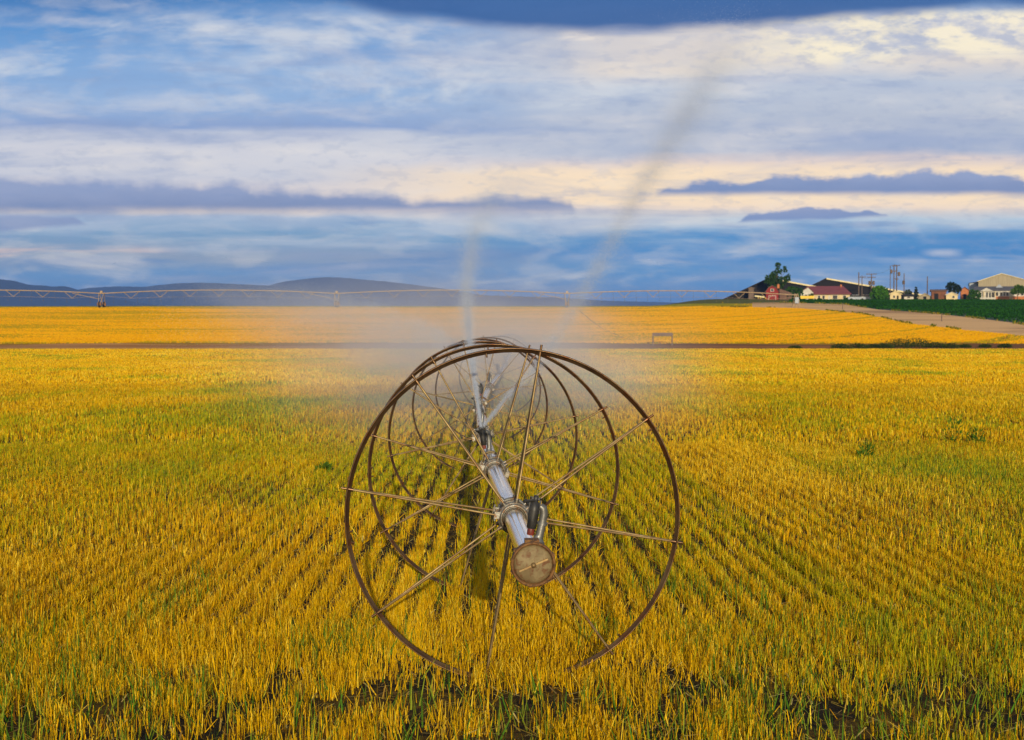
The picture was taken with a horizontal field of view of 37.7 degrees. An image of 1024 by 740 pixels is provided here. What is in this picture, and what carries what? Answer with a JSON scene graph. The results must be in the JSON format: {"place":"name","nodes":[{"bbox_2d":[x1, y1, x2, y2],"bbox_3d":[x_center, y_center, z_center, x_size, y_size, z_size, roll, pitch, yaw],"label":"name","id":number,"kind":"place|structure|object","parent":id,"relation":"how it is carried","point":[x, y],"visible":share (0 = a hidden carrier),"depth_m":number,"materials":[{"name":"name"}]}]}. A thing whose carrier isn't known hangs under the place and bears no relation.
{"place":"outdoors","nodes":[
{"label":"outdoors","id":0,"kind":"place"},
{"bbox_2d":[0,279,159,305],"bbox_3d":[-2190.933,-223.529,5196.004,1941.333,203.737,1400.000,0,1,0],"label":"hills","id":1,"kind":"structure","parent":0,"point":[25,297],"depth_m":5065.90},
{"bbox_2d":[79,283,400,305],"bbox_3d":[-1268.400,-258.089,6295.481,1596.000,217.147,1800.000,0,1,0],"label":"hills","id":2,"kind":"structure","parent":0,"point":[139,297],"depth_m":6092.46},
{"bbox_2d":[269,277,673,305],"bbox_3d":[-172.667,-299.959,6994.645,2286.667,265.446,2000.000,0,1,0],"label":"hills","id":3,"kind":"structure","parent":0,"point":[442,298],"depth_m":6822.93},
{"bbox_2d":[0,299,1023,739],"bbox_3d":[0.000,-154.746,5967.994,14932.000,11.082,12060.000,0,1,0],"label":"ground","id":4,"kind":"structure","parent":0,"point":[832,709],"depth_m":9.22,"materials":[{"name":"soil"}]},
{"bbox_2d":[314,460,331,472],"bbox_3d":[-2.654,1.361,21.037,0.274,0.226,0.271,0,1,0],"label":"weed plant","id":5,"kind":"object","parent":4,"relation":"on","point":[326,464],"visible":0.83,"depth_m":21.01,"materials":[{"name":"green plant"}]},
{"bbox_2d":[0,290,800,307],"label":"pivot","id":6,"kind":"object","parent":4,"relation":"on","point":[336,303],"visible":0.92,"depth_m":325.61,"materials":[{"name":"grey metal"}]},
{"bbox_2d":[0,348,1023,739],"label":"stubble","id":7,"kind":"object","parent":4,"relation":"on","point":[904,382],"visible":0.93,"depth_m":15.08,"materials":[{"name":"yellow plant"}]},
{"bbox_2d":[0,303,1023,343],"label":"stubble","id":8,"kind":"object","parent":4,"relation":"on","point":[712,323],"visible":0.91,"depth_m":238.69,"materials":[{"name":"yellow plant"}]},
{"bbox_2d":[341,333,682,676],"bbox_3d":[-0.219,-0.175,48.238,2.398,1.970,83.066,0,1,0],"label":"wheel line sprinkler","id":9,"kind":"object","parent":4,"relation":"on","point":[533,562],"visible":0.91,"depth_m":8.61,"materials":[{"name":"brown metal"}]},
{"bbox_2d":[100,256,470,465],"bbox_3d":[-2.675,0.468,17.539,4.569,4.093,1.505,0,1,0],"label":"water jet","id":10,"kind":"object","parent":9,"relation":"attached to","point":[416,325],"visible":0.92,"depth_m":17.49},
{"bbox_2d":[426,127,579,427],"bbox_3d":[-0.284,-1.250,14.214,2.209,3.368,3.306,1,2,33],"label":"water jet","id":11,"kind":"object","parent":9,"relation":"on","point":[468,323],"visible":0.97,"depth_m":13.56},
{"bbox_2d":[482,0,794,427],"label":"water jet","id":12,"kind":"object","parent":9,"relation":"on","point":[596,271],"visible":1,"depth_m":10.31},
{"bbox_2d":[579,310,631,340],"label":"wheel track","id":13,"kind":"structure","parent":4,"relation":"on","point":[599,326],"depth_m":248.61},
{"bbox_2d":[652,333,672,345],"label":"pipe frame","id":14,"kind":"object","parent":4,"relation":"on","point":[662,334],"visible":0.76,"depth_m":185.87,"materials":[{"name":"grey metal"}]},
{"bbox_2d":[748,287,754,298],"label":"vent box","id":15,"kind":"object","parent":4,"relation":"on","point":[751,289],"visible":0.84,"depth_m":397.10,"materials":[{"name":"grey wood"}]},
{"bbox_2d":[724,280,812,298],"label":"storage shed","id":16,"kind":"structure","parent":4,"relation":"on","point":[761,286],"depth_m":401.83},
{"bbox_2d":[754,288,764,298],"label":"door","id":17,"kind":"structure","parent":16,"relation":"in","point":[762,290],"depth_m":401.94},
{"bbox_2d":[763,262,790,288],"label":"leafy tree","id":18,"kind":"object","parent":4,"relation":"on","point":[771,278],"visible":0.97,"depth_m":393.12,"materials":[{"name":"green plant"}]},
{"bbox_2d":[765,284,791,299],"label":"red barn","id":19,"kind":"structure","parent":4,"relation":"on","point":[772,289],"depth_m":387.79,"materials":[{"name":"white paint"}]},
{"bbox_2d":[785,286,803,298],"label":"tree","id":20,"kind":"object","parent":4,"relation":"on","point":[793,290],"visible":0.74,"depth_m":388.23,"materials":[{"name":"green plant"}]},
{"bbox_2d":[800,296,814,298],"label":"farm wagon","id":21,"kind":"object","parent":4,"relation":"on","point":[806,297],"visible":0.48,"depth_m":383.68,"materials":[{"name":"yellow paint"}]},
{"bbox_2d":[801,285,850,298],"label":"farmhouse","id":22,"kind":"object","parent":4,"relation":"on","point":[832,292],"visible":0.65,"depth_m":392.14,"materials":[{"name":"white paint"}]},
{"bbox_2d":[848,295,865,298],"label":"parked car","id":23,"kind":"object","parent":4,"relation":"on","point":[855,297],"visible":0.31,"depth_m":384.73,"materials":[{"name":"grey metal"}]},
{"bbox_2d":[856,442,874,460],"bbox_3d":[5.439,1.250,23.040,0.316,0.328,0.323,0,1,0],"label":"weed plant","id":24,"kind":"object","parent":4,"relation":"on","point":[865,450],"visible":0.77,"depth_m":23.03,"materials":[{"name":"green plant"}]},
{"bbox_2d":[813,278,921,298],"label":"storage shed","id":25,"kind":"structure","parent":4,"relation":"on","point":[851,288],"depth_m":410.22,"materials":[{"name":"metal"}]},
{"bbox_2d":[866,274,875,291],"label":"utility pole","id":26,"kind":"object","parent":4,"relation":"on","point":[871,282],"visible":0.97,"depth_m":391.21,"materials":[{"name":"brown wood"}]},
{"bbox_2d":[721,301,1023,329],"bbox_3d":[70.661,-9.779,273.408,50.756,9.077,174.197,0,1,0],"label":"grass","id":27,"kind":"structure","parent":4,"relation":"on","point":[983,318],"depth_m":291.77,"materials":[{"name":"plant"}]},
{"bbox_2d":[869,285,889,298],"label":"round bush","id":28,"kind":"object","parent":4,"relation":"on","point":[881,293],"visible":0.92,"depth_m":382.73,"materials":[{"name":"green plant"}]},
{"bbox_2d":[890,266,892,292],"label":"utility pole","id":29,"kind":"object","parent":4,"relation":"on","point":[891,271],"visible":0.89,"depth_m":391.42,"materials":[{"name":"brown wood"}]},
{"bbox_2d":[893,266,895,291],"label":"utility pole","id":30,"kind":"object","parent":4,"relation":"on","point":[894,271],"visible":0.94,"depth_m":391.49,"materials":[{"name":"brown wood"}]},
{"bbox_2d":[889,291,901,298],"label":"outbuilding","id":31,"kind":"structure","parent":4,"relation":"on","point":[895,295],"depth_m":385.63,"materials":[{"name":"white paint"}]},
{"bbox_2d":[893,265,899,290],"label":"utility pole","id":32,"kind":"object","parent":4,"relation":"on","point":[896,279],"visible":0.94,"depth_m":391.37,"materials":[{"name":"brown wood"}]},
{"bbox_2d":[902,294,914,298],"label":"outbuilding","id":33,"kind":"structure","parent":4,"relation":"on","point":[908,296],"depth_m":387.79,"materials":[{"name":"white paint"}]},
{"bbox_2d":[904,289,912,293],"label":"leafy tree","id":34,"kind":"object","parent":4,"relation":"on","point":[908,291],"visible":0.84,"depth_m":399.35,"materials":[{"name":"green plant"}]},
{"bbox_2d":[914,287,918,298],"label":"conifer","id":35,"kind":"object","parent":4,"relation":"on","point":[916,293],"visible":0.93,"depth_m":395.34,"materials":[{"name":"green plant"}]},
{"bbox_2d":[917,293,931,298],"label":"outbuilding","id":36,"kind":"structure","parent":4,"relation":"on","point":[924,296],"depth_m":389.60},
{"bbox_2d":[930,289,947,298],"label":"storage shed","id":37,"kind":"structure","parent":4,"relation":"on","point":[938,293],"depth_m":387.68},
{"bbox_2d":[946,292,958,299],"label":"outbuilding","id":38,"kind":"structure","parent":4,"relation":"on","point":[952,295],"depth_m":385.59,"materials":[{"name":"white paint"}]},
{"bbox_2d":[945,281,961,293],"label":"leafy tree","id":39,"kind":"object","parent":4,"relation":"on","point":[954,286],"visible":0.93,"depth_m":389.22,"materials":[{"name":"green plant"}]},
{"bbox_2d":[942,416,968,443],"bbox_3d":[7.686,1.056,26.035,0.445,0.540,0.451,1,2,39],"label":"weed plant","id":40,"kind":"object","parent":4,"relation":"on","point":[952,426],"visible":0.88,"depth_m":26.02,"materials":[{"name":"green plant"}]},
{"bbox_2d":[960,287,969,298],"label":"storage shed","id":41,"kind":"structure","parent":4,"relation":"on","point":[964,292],"depth_m":389.61,"materials":[{"name":"orange brick"}]},
{"bbox_2d":[967,289,980,298],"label":"round bush","id":42,"kind":"object","parent":4,"relation":"on","point":[974,294],"visible":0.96,"depth_m":383.12,"materials":[{"name":"green plant"}]},
{"bbox_2d":[966,427,985,444],"bbox_3d":[8.074,1.161,26.024,0.353,0.342,0.298,-1,2,-31],"label":"weed plant","id":43,"kind":"object","parent":4,"relation":"on","point":[975,436],"visible":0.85,"depth_m":26.02,"materials":[{"name":"green plant"}]},
{"bbox_2d":[968,273,1023,297],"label":"gabled hall","id":44,"kind":"structure","parent":4,"relation":"on","point":[1001,279],"depth_m":401.86,"materials":[{"name":"grey metal"}]},
{"bbox_2d":[1010,284,1023,298],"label":"leafy tree","id":45,"kind":"object","parent":4,"relation":"on","point":[1017,289],"visible":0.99,"depth_m":379.25,"materials":[{"name":"green plant"}]},
{"bbox_2d":[0,343,1023,348],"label":"dirt track","id":46,"kind":"structure","parent":0,"point":[391,346],"depth_m":184.76,"materials":[{"name":"brown soil"}]},
{"bbox_2d":[787,345,801,348],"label":"weed shrub","id":47,"kind":"object","parent":46,"relation":"on","point":[795,346],"visible":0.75,"depth_m":169.68,"materials":[{"name":"green plant"}]},
{"bbox_2d":[830,343,849,348],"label":"weed shrub","id":48,"kind":"object","parent":46,"relation":"on","point":[839,346],"visible":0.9,"depth_m":173.78,"materials":[{"name":"green plant"}]},
{"bbox_2d":[848,343,868,347],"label":"weed shrub","id":49,"kind":"object","parent":46,"relation":"on","point":[858,345],"visible":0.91,"depth_m":177.62,"materials":[{"name":"green plant"}]},
{"bbox_2d":[868,344,880,347],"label":"weed shrub","id":50,"kind":"object","parent":46,"relation":"on","point":[871,345],"visible":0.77,"depth_m":179.49,"materials":[{"name":"green plant"}]},
{"bbox_2d":[874,343,893,347],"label":"weed shrub","id":51,"kind":"object","parent":46,"relation":"on","point":[882,345],"visible":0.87,"depth_m":178.56,"materials":[{"name":"green plant"}]},
{"bbox_2d":[879,338,913,347],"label":"weed shrub","id":52,"kind":"object","parent":46,"relation":"on","point":[892,343],"visible":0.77,"depth_m":181.38,"materials":[{"name":"green plant"}]},
{"bbox_2d":[888,336,928,347],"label":"weed shrub","id":53,"kind":"object","parent":46,"relation":"on","point":[920,340],"visible":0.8,"depth_m":182.26,"materials":[{"name":"green plant"}]},
{"bbox_2d":[904,338,935,347],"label":"weed shrub","id":54,"kind":"object","parent":46,"relation":"on","point":[918,345],"visible":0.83,"depth_m":182.58,"materials":[{"name":"green plant"}]},
{"bbox_2d":[925,342,945,347],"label":"weed shrub","id":55,"kind":"object","parent":46,"relation":"on","point":[937,344],"visible":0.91,"depth_m":182.38,"materials":[{"name":"green plant"}]},
{"bbox_2d":[941,343,959,347],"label":"weed shrub","id":56,"kind":"object","parent":46,"relation":"on","point":[950,345],"visible":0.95,"depth_m":181.62,"materials":[{"name":"green plant"}]},
{"bbox_2d":[959,343,971,347],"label":"weed shrub","id":57,"kind":"object","parent":46,"relation":"on","point":[965,346],"visible":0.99,"depth_m":182.57,"materials":[{"name":"green plant"}]},
{"bbox_2d":[978,343,991,347],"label":"weed shrub","id":58,"kind":"object","parent":46,"relation":"on","point":[986,345],"visible":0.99,"depth_m":182.59,"materials":[{"name":"green plant"}]},
{"bbox_2d":[997,343,1011,347],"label":"weed shrub","id":59,"kind":"object","parent":46,"relation":"on","point":[1006,345],"visible":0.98,"depth_m":182.59,"materials":[{"name":"green plant"}]},
{"bbox_2d":[0,0,1023,302],"label":"sky","id":60,"kind":"structure","parent":0,"point":[139,139],"materials":[{"name":"blue"}]},
{"bbox_2d":[752,302,1023,335],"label":"dirt road","id":61,"kind":"structure","parent":0,"point":[967,323],"depth_m":268.25,"materials":[{"name":"beige soil"}]},
{"bbox_2d":[789,299,1023,322],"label":"crop field","id":62,"kind":"structure","parent":0,"point":[991,318],"depth_m":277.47,"materials":[{"name":"plant"}]},
{"bbox_2d":[974,284,1023,299],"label":"white house","id":63,"kind":"structure","parent":0,"point":[999,291],"depth_m":388.59,"materials":[{"name":"paint"}]}
]}

